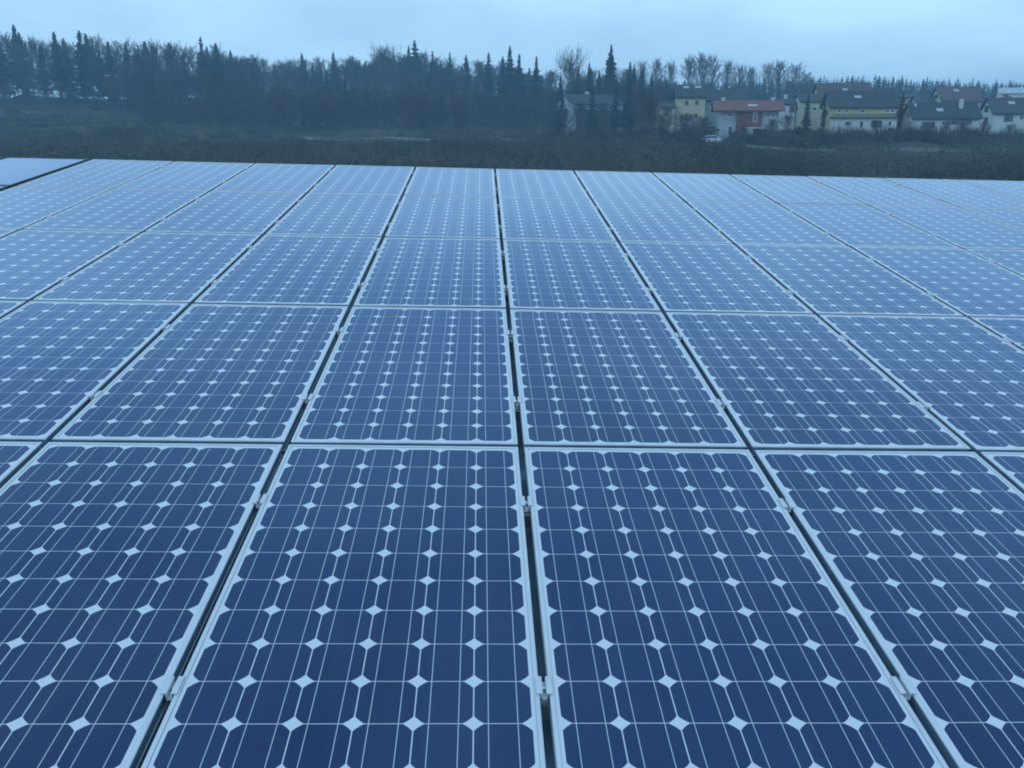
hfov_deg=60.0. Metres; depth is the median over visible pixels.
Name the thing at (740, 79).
bare tree
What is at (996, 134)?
leafless shrub
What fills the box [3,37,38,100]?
bare tree
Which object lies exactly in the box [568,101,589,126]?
bare tree
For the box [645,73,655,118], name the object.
spruce tree
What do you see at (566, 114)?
bare tree
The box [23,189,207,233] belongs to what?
solar panel
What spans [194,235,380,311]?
solar panel
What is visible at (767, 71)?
bare tree
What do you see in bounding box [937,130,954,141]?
leafless shrub
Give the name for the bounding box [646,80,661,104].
bare tree
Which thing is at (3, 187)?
solar panel
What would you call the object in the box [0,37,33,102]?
bare tree
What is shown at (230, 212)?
solar panel
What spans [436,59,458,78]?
bare tree
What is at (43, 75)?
spruce tree
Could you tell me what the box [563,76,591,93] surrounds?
bare tree
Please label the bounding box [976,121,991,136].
bare tree
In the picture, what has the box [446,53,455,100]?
spruce tree
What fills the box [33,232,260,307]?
solar panel
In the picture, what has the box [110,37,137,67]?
bare tree
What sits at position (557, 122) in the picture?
spruce tree
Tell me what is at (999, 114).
house
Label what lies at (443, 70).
bare tree
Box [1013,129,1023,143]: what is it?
leafless shrub
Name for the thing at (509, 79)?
spruce tree
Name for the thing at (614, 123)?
spruce tree
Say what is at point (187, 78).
bare tree
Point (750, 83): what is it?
bare tree
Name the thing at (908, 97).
house
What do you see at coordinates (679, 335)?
panel clamp
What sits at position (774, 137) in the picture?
leafless shrub
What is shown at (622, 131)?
leafless shrub
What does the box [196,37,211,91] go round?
spruce tree
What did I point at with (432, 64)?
spruce tree
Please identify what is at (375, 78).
spruce tree
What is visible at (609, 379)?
solar panel
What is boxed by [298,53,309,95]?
spruce tree
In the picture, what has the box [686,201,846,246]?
solar panel
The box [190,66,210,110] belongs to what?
bare tree
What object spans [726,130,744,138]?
garden shrub
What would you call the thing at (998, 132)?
leafless shrub
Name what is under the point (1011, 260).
solar panel
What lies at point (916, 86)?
spruce tree
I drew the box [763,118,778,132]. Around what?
bare tree
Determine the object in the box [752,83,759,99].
spruce tree
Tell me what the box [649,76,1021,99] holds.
distant wood
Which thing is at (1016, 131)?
leafless shrub
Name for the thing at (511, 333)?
panel clamp
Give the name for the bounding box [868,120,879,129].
bare tree
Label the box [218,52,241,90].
bare tree
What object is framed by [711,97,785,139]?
house
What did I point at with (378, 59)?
bare tree
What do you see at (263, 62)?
bare tree
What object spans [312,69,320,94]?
spruce tree
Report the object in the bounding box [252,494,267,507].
panel clamp
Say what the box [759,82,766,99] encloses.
spruce tree
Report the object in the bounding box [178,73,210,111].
bare tree
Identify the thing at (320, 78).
spruce tree
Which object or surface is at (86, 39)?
spruce tree
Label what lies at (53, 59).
bare tree
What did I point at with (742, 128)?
bare tree
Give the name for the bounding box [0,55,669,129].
undergrowth
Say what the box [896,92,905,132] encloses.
spruce tree
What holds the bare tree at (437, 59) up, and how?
on the ground
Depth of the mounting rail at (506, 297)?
5.08 m
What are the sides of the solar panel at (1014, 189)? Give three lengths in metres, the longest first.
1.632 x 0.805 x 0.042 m
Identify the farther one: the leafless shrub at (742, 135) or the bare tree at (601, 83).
the bare tree at (601, 83)
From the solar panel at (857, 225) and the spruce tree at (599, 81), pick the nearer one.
the solar panel at (857, 225)
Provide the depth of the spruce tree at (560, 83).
224.15 m
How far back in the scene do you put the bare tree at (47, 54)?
250.94 m
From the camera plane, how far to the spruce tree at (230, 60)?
255.81 m
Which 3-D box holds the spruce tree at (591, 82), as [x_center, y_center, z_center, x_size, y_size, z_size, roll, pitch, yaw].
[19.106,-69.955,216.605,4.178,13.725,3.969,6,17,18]
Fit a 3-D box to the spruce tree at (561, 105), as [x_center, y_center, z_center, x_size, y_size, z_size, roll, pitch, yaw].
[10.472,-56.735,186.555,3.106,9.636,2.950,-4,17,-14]
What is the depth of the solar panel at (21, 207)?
7.00 m
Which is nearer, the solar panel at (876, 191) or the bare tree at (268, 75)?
the solar panel at (876, 191)
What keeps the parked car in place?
on the road
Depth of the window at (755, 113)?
155.49 m
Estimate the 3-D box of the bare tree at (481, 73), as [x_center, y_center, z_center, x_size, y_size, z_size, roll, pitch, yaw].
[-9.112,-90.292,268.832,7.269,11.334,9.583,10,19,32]
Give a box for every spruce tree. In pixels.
[0,42,17,105]
[7,24,34,99]
[14,32,38,98]
[35,45,54,103]
[47,32,75,103]
[57,38,78,102]
[69,30,98,106]
[77,34,96,99]
[94,48,109,105]
[100,41,125,107]
[120,42,141,107]
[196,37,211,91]
[207,43,227,97]
[226,50,237,86]
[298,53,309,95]
[309,63,314,93]
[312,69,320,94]
[317,63,323,91]
[325,71,332,98]
[329,52,341,96]
[342,79,347,100]
[371,56,382,95]
[406,45,412,86]
[408,40,424,89]
[426,51,437,92]
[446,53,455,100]
[459,55,472,95]
[481,52,495,103]
[492,56,511,111]
[499,46,519,111]
[512,54,528,107]
[527,56,544,106]
[555,111,562,133]
[556,74,563,94]
[559,90,568,128]
[573,66,581,93]
[585,62,593,91]
[586,86,598,131]
[587,68,594,91]
[596,70,602,93]
[602,44,619,95]
[606,91,620,133]
[616,76,635,134]
[623,61,637,120]
[631,64,638,119]
[636,68,645,120]
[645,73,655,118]
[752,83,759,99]
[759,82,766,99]
[799,94,813,131]
[820,94,826,130]
[871,74,877,88]
[876,77,881,89]
[881,76,886,89]
[896,76,904,99]
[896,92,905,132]
[897,79,905,108]
[904,79,908,92]
[910,82,915,93]
[914,81,919,93]
[918,82,923,94]
[925,79,931,94]
[981,85,984,104]
[990,84,997,97]
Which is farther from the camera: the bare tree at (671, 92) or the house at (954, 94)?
the bare tree at (671, 92)
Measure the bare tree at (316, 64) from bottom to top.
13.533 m
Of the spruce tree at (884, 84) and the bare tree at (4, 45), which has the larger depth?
the spruce tree at (884, 84)
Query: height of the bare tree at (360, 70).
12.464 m
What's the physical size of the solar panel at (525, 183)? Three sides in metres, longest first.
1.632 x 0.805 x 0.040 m
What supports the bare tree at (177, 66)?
on the ground
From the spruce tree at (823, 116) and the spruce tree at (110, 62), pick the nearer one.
the spruce tree at (823, 116)
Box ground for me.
[0,90,1023,180]
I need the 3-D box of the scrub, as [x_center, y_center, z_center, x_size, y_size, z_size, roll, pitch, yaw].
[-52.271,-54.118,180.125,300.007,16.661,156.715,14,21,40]
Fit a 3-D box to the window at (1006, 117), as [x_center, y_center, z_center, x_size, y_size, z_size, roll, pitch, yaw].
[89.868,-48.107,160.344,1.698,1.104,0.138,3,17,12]
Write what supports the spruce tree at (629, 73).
on the ground
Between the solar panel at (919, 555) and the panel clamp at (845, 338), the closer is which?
the solar panel at (919, 555)
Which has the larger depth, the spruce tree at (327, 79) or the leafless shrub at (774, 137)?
the spruce tree at (327, 79)
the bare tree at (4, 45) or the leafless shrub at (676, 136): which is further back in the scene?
the bare tree at (4, 45)
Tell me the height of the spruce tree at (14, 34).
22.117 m
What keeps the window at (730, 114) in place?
in the house at (736, 115)
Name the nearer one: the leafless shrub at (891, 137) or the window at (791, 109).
the leafless shrub at (891, 137)
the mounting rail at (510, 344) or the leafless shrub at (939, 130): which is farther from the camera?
the leafless shrub at (939, 130)
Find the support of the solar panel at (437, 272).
on the mounting rail at (506, 297)
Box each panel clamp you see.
[87,391,101,400]
[160,324,170,331]
[160,676,184,700]
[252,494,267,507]
[302,393,313,403]
[335,327,343,334]
[507,330,513,337]
[512,396,521,405]
[520,496,532,510]
[535,676,552,699]
[674,333,683,339]
[716,399,727,408]
[778,498,794,512]
[839,335,849,341]
[890,676,915,699]
[916,402,930,409]
[1001,338,1013,343]
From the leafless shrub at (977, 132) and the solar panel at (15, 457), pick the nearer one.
the solar panel at (15, 457)
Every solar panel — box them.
[0,157,87,188]
[0,185,7,190]
[0,186,110,230]
[0,229,17,238]
[0,230,139,303]
[0,300,25,318]
[0,301,187,448]
[0,442,41,487]
[0,442,282,767]
[18,159,172,189]
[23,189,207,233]
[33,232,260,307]
[52,304,347,450]
[115,161,253,192]
[141,444,545,767]
[145,191,304,237]
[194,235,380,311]
[212,163,334,195]
[266,193,400,240]
[291,306,517,446]
[309,165,413,198]
[353,237,505,308]
[385,195,499,238]
[404,167,495,196]
[496,169,589,198]
[499,197,615,241]
[503,239,660,314]
[510,309,746,453]
[524,447,948,767]
[575,171,682,201]
[593,199,731,245]
[620,242,812,316]
[653,172,774,203]
[666,312,970,455]
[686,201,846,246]
[730,174,866,204]
[736,244,963,317]
[755,450,1023,767]
[779,203,959,247]
[807,176,956,206]
[819,314,1023,456]
[851,246,1023,319]
[871,205,1023,249]
[884,178,1023,208]
[960,180,1023,200]
[962,207,1023,230]
[965,249,1023,276]
[970,317,1023,350]
[980,452,1023,493]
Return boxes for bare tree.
[0,31,11,99]
[0,31,26,97]
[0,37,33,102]
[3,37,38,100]
[23,36,43,97]
[26,34,52,99]
[37,40,53,98]
[38,39,72,101]
[45,46,74,92]
[65,41,76,71]
[68,45,98,90]
[71,32,114,100]
[79,43,105,97]
[94,39,123,100]
[97,70,120,109]
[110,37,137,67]
[120,40,161,107]
[129,51,136,64]
[142,38,168,81]
[150,39,183,108]
[159,43,187,84]
[159,58,193,110]
[165,47,197,109]
[170,73,195,112]
[173,42,210,95]
[178,68,197,115]
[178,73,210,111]
[184,66,214,104]
[187,50,215,90]
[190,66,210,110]
[204,43,225,63]
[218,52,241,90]
[221,53,248,94]
[234,56,252,78]
[240,51,262,106]
[242,56,269,93]
[257,58,273,75]
[260,70,278,92]
[270,59,297,88]
[276,58,300,81]
[297,58,310,79]
[306,55,329,78]
[322,58,343,75]
[333,64,358,97]
[335,56,361,78]
[338,59,367,89]
[339,54,362,88]
[358,61,383,87]
[364,41,405,92]
[366,52,396,81]
[367,58,396,94]
[387,52,424,83]
[418,54,427,78]
[419,49,429,71]
[424,63,459,89]
[428,54,442,69]
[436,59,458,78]
[448,69,474,95]
[454,62,474,79]
[463,59,494,80]
[469,68,495,88]
[473,59,486,82]
[474,79,494,101]
[481,64,498,86]
[491,59,514,77]
[522,72,540,102]
[543,69,561,90]
[545,68,558,89]
[545,108,582,131]
[546,87,566,116]
[551,44,591,92]
[562,68,584,85]
[562,77,587,93]
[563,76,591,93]
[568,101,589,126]
[584,67,605,85]
[589,102,619,131]
[595,76,604,91]
[596,79,623,106]
[602,68,626,82]
[606,80,636,122]
[617,68,632,84]
[617,85,664,127]
[632,77,649,88]
[633,88,662,118]
[635,59,650,87]
[639,97,662,132]
[646,56,668,89]
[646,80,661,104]
[648,113,674,132]
[654,105,681,129]
[656,80,676,101]
[660,58,677,88]
[666,88,674,101]
[673,113,691,129]
[674,113,700,129]
[677,52,699,84]
[688,50,712,84]
[688,116,714,134]
[698,54,727,89]
[716,58,736,89]
[728,62,756,90]
[739,125,748,133]
[744,65,759,99]
[757,61,781,99]
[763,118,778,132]
[770,59,791,98]
[778,114,794,130]
[781,63,807,97]
[791,69,815,93]
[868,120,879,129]
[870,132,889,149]
[939,119,952,134]
[953,123,973,134]
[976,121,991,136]
[1000,124,1022,142]
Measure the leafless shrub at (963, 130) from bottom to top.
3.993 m
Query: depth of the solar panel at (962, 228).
7.11 m
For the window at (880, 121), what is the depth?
156.77 m
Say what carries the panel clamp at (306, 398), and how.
attached to the mounting rail at (517, 413)
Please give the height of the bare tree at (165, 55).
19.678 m
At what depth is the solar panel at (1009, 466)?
3.13 m
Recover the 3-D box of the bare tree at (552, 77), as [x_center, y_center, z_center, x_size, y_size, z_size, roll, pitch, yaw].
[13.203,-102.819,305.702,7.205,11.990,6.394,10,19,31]
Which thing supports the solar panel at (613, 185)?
on the mounting rail
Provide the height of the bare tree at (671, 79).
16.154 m
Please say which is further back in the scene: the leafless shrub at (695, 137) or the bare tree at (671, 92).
the bare tree at (671, 92)
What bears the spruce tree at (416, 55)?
on the ground
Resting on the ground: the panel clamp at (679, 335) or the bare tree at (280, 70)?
the bare tree at (280, 70)
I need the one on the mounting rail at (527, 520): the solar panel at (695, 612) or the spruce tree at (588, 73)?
the solar panel at (695, 612)
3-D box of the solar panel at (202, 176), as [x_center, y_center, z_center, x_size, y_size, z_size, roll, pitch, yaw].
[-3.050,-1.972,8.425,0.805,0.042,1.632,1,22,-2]
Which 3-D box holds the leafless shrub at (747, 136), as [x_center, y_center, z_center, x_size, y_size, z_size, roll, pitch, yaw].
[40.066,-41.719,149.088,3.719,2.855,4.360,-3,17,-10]
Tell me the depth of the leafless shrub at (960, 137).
145.80 m
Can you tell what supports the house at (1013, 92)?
on the ground
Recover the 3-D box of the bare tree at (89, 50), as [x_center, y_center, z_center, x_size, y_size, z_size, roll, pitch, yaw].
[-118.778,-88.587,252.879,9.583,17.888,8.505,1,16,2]
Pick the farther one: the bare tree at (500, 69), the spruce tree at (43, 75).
the bare tree at (500, 69)
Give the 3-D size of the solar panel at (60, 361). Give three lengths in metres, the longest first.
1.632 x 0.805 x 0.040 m
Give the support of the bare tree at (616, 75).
on the ground
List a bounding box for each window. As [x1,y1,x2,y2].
[727,126,732,134]
[728,112,733,116]
[753,112,757,121]
[789,106,794,111]
[844,121,851,125]
[870,120,882,127]
[922,122,934,127]
[951,119,971,123]
[1004,115,1013,120]
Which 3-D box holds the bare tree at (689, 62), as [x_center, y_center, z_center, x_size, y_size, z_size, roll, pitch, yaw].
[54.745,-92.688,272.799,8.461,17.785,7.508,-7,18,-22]
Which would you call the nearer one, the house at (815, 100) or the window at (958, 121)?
the window at (958, 121)
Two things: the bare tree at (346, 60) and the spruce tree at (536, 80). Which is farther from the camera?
the bare tree at (346, 60)
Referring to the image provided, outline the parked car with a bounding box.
[703,135,721,143]
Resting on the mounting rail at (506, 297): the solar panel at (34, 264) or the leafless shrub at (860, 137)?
the solar panel at (34, 264)
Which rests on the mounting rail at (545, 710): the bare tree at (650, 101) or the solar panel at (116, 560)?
the solar panel at (116, 560)
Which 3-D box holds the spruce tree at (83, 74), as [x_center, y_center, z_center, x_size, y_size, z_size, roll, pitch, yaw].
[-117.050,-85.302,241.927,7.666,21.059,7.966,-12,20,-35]
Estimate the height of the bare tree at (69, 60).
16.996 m
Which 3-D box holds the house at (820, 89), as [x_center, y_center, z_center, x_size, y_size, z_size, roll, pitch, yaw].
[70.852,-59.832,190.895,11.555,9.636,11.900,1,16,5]
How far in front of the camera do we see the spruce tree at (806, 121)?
168.28 m
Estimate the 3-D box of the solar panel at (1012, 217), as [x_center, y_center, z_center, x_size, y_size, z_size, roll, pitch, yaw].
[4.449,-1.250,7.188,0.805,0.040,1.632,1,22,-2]
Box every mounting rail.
[160,695,549,720]
[251,508,530,526]
[300,405,520,419]
[333,337,513,349]
[355,290,508,301]
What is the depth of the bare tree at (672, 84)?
270.05 m
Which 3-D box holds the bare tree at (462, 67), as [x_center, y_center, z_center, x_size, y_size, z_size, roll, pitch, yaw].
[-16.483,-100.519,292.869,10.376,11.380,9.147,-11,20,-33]
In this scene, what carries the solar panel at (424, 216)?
on the mounting rail
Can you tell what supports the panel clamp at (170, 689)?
attached to the solar panel at (372, 608)
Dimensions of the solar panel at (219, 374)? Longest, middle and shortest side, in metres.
1.632 x 0.805 x 0.040 m
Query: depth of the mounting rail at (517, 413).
3.54 m
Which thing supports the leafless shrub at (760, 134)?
on the ground
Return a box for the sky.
[0,0,1023,98]
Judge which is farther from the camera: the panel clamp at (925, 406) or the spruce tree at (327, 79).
the spruce tree at (327, 79)
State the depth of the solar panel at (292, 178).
8.35 m
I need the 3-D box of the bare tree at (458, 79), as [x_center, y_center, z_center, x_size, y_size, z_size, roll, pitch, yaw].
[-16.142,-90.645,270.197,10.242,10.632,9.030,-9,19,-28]
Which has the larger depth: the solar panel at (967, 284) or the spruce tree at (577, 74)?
the spruce tree at (577, 74)
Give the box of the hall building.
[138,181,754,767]
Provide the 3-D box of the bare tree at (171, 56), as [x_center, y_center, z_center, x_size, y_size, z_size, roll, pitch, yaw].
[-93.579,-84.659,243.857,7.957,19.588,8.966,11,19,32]
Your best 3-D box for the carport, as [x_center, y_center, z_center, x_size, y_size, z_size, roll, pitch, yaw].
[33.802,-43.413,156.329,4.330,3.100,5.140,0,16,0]
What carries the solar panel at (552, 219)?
on the mounting rail
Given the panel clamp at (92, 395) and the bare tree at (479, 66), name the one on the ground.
the bare tree at (479, 66)
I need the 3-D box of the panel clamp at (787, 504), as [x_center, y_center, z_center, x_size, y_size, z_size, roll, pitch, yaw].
[0.872,0.386,2.820,0.036,0.020,0.056,1,22,-2]
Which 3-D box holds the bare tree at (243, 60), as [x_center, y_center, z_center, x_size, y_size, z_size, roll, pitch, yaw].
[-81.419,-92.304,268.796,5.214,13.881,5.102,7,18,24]
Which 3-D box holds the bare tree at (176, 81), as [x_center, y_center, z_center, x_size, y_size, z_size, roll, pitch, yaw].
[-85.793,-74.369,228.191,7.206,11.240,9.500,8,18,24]
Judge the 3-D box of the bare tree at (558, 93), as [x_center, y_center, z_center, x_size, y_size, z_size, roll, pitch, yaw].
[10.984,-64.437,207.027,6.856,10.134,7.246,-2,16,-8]
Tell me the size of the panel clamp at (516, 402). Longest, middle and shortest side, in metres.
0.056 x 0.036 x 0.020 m
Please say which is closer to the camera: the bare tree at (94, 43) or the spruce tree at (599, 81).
the spruce tree at (599, 81)
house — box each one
[554,92,623,132]
[654,102,676,130]
[673,85,707,130]
[705,87,747,126]
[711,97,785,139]
[778,84,796,129]
[794,94,821,129]
[812,83,872,126]
[819,90,899,135]
[899,99,983,132]
[900,94,915,107]
[909,95,935,102]
[930,87,983,107]
[978,94,1023,134]
[996,88,1023,97]
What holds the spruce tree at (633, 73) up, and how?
on the ground
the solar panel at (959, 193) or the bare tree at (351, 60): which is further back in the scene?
the bare tree at (351, 60)
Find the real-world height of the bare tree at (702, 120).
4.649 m
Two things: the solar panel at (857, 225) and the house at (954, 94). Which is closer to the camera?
the solar panel at (857, 225)
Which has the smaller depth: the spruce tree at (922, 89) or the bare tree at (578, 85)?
the bare tree at (578, 85)
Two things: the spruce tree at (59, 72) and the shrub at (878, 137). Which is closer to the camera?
the shrub at (878, 137)
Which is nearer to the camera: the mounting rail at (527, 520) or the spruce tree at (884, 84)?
the mounting rail at (527, 520)
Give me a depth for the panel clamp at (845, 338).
4.38 m
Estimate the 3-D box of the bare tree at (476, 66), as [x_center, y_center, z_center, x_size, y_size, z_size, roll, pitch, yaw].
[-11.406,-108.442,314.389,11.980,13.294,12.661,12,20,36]
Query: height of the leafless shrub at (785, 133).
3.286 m
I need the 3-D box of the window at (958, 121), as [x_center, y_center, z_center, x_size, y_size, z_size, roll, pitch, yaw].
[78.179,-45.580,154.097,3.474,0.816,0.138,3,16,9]
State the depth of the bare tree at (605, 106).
188.20 m
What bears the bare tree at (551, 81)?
on the ground
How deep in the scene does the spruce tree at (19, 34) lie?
267.53 m
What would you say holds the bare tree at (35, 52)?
on the ground
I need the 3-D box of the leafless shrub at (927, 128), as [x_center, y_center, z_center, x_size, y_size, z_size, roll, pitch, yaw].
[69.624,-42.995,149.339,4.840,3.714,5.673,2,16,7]
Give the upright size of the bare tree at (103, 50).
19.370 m
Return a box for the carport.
[690,129,719,135]
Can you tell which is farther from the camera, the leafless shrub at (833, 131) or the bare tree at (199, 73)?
the bare tree at (199, 73)
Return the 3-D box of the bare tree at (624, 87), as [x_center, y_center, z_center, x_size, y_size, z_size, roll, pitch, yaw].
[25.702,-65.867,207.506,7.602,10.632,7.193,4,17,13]
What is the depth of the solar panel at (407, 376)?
3.68 m
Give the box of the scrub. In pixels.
[0,95,1023,180]
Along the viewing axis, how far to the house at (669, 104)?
176.49 m
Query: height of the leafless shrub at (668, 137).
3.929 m
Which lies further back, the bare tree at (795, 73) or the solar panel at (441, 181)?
the bare tree at (795, 73)
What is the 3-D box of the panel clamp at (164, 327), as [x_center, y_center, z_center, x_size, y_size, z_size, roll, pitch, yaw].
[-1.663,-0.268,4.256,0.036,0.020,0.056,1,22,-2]
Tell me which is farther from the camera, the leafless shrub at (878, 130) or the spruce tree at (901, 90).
the spruce tree at (901, 90)
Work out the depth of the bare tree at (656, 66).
274.52 m
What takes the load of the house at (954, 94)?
on the ground
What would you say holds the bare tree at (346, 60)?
on the ground
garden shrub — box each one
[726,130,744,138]
[792,126,805,134]
[886,125,899,134]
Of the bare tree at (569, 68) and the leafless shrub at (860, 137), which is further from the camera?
the bare tree at (569, 68)
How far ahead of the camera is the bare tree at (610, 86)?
206.12 m
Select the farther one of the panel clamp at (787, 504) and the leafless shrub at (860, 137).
the leafless shrub at (860, 137)
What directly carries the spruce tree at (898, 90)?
on the ground
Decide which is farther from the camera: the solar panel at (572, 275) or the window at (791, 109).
the window at (791, 109)
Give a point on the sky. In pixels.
(965, 41)
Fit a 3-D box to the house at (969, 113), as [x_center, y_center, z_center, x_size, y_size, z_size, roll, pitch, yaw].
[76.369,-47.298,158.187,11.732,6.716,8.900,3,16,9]
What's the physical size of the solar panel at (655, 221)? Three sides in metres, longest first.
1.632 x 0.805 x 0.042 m
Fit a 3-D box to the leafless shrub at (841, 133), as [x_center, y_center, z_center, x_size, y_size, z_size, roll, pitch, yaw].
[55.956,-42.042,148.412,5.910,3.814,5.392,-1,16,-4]
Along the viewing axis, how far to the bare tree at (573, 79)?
209.15 m
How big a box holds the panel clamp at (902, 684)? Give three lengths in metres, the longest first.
0.056 x 0.036 x 0.020 m
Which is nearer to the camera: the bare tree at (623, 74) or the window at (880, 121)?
the window at (880, 121)
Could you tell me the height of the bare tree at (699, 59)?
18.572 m
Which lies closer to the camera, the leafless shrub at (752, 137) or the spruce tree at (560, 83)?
the leafless shrub at (752, 137)
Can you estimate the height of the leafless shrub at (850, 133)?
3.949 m
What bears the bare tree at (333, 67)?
on the ground
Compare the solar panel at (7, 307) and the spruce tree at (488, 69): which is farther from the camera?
the spruce tree at (488, 69)
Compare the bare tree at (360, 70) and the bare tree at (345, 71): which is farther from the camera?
the bare tree at (360, 70)
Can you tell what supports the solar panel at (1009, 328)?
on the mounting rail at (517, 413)
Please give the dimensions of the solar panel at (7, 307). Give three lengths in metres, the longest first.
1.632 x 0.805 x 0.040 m
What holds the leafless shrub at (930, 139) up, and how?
on the ground
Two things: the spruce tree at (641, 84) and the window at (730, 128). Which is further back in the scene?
the spruce tree at (641, 84)
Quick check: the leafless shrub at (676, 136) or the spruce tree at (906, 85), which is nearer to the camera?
the leafless shrub at (676, 136)
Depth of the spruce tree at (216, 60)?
252.45 m
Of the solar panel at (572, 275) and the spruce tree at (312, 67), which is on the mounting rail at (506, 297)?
the solar panel at (572, 275)
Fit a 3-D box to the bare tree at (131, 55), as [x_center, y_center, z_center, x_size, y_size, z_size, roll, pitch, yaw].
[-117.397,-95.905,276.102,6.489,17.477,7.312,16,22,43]
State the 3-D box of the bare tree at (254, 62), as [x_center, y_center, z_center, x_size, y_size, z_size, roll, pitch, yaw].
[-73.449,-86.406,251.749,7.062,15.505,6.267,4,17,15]
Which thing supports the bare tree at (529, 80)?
on the ground
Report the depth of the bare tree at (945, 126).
146.69 m
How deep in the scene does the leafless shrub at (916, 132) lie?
147.00 m
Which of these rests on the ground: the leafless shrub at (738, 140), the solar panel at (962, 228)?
the leafless shrub at (738, 140)
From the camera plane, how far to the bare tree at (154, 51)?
239.32 m
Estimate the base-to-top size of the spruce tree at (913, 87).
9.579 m
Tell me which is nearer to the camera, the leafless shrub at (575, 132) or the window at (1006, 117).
the window at (1006, 117)
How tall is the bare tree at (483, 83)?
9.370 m
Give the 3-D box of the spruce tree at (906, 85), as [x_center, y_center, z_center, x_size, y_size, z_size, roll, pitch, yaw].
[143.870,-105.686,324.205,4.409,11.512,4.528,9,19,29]
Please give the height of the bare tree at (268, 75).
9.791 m
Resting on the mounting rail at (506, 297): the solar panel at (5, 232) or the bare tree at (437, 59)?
the solar panel at (5, 232)
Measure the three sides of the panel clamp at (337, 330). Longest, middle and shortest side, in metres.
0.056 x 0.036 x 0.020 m
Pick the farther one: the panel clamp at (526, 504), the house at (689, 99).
the house at (689, 99)
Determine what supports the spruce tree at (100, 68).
on the ground
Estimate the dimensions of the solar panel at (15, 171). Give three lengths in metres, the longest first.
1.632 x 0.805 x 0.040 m
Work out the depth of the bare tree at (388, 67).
262.01 m
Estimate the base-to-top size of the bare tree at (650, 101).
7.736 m
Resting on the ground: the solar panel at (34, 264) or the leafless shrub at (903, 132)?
the leafless shrub at (903, 132)
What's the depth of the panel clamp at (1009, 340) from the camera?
4.41 m
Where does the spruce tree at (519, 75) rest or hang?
on the ground
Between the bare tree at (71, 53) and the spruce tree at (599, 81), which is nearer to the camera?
the spruce tree at (599, 81)
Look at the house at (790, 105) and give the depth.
176.02 m
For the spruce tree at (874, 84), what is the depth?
310.94 m
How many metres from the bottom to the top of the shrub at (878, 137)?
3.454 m
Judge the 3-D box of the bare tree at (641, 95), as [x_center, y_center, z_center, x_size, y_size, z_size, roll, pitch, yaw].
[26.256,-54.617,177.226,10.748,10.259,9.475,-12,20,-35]
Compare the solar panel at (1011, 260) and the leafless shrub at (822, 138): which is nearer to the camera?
the solar panel at (1011, 260)
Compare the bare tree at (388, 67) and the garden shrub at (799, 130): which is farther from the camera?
the bare tree at (388, 67)
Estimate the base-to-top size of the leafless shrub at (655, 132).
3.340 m
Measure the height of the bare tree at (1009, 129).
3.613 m
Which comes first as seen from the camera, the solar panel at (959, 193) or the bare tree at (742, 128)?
the solar panel at (959, 193)
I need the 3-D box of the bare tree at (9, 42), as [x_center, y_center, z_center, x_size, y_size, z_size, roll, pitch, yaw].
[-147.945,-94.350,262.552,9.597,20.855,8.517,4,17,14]
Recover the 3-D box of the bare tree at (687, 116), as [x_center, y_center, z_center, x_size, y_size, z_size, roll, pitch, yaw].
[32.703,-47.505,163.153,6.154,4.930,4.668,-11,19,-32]
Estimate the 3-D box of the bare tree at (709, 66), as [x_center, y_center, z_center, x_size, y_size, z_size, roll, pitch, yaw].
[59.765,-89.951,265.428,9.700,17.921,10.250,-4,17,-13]
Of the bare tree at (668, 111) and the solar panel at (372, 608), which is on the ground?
the bare tree at (668, 111)
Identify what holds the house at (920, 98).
on the ground
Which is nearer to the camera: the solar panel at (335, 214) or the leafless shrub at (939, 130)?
the solar panel at (335, 214)
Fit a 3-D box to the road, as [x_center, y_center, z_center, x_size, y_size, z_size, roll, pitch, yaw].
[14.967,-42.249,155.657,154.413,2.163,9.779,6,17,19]
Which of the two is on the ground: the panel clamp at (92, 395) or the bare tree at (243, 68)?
the bare tree at (243, 68)
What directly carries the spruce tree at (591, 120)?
on the ground
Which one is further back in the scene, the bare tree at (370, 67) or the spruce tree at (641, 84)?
the bare tree at (370, 67)
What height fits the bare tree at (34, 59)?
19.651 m
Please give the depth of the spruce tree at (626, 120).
183.04 m
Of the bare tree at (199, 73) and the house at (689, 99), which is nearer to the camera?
the house at (689, 99)
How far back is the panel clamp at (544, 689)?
2.00 m
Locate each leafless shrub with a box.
[569,125,585,139]
[616,126,629,135]
[651,123,670,135]
[652,129,680,144]
[665,125,686,143]
[675,123,694,134]
[681,126,709,146]
[722,131,745,144]
[735,130,747,143]
[741,130,753,144]
[748,125,777,145]
[748,127,769,144]
[760,124,790,146]
[779,128,795,141]
[804,128,830,147]
[820,122,846,142]
[820,131,834,145]
[829,124,854,142]
[840,123,865,144]
[848,125,874,145]
[868,122,895,138]
[884,131,899,143]
[896,126,910,140]
[899,121,924,140]
[917,121,937,135]
[919,130,940,142]
[930,123,954,135]
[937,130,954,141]
[950,126,972,142]
[951,120,974,138]
[969,124,993,140]
[986,131,1005,139]
[988,129,1008,141]
[1010,126,1022,136]
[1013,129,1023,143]
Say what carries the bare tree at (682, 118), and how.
on the ground
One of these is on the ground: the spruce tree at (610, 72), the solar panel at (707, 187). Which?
the spruce tree at (610, 72)
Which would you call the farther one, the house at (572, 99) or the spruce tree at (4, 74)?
the spruce tree at (4, 74)
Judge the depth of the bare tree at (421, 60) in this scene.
291.82 m
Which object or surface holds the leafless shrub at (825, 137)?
on the ground
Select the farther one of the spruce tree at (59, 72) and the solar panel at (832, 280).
the spruce tree at (59, 72)
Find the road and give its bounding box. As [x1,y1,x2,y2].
[242,135,1021,152]
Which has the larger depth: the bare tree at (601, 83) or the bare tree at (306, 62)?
the bare tree at (306, 62)

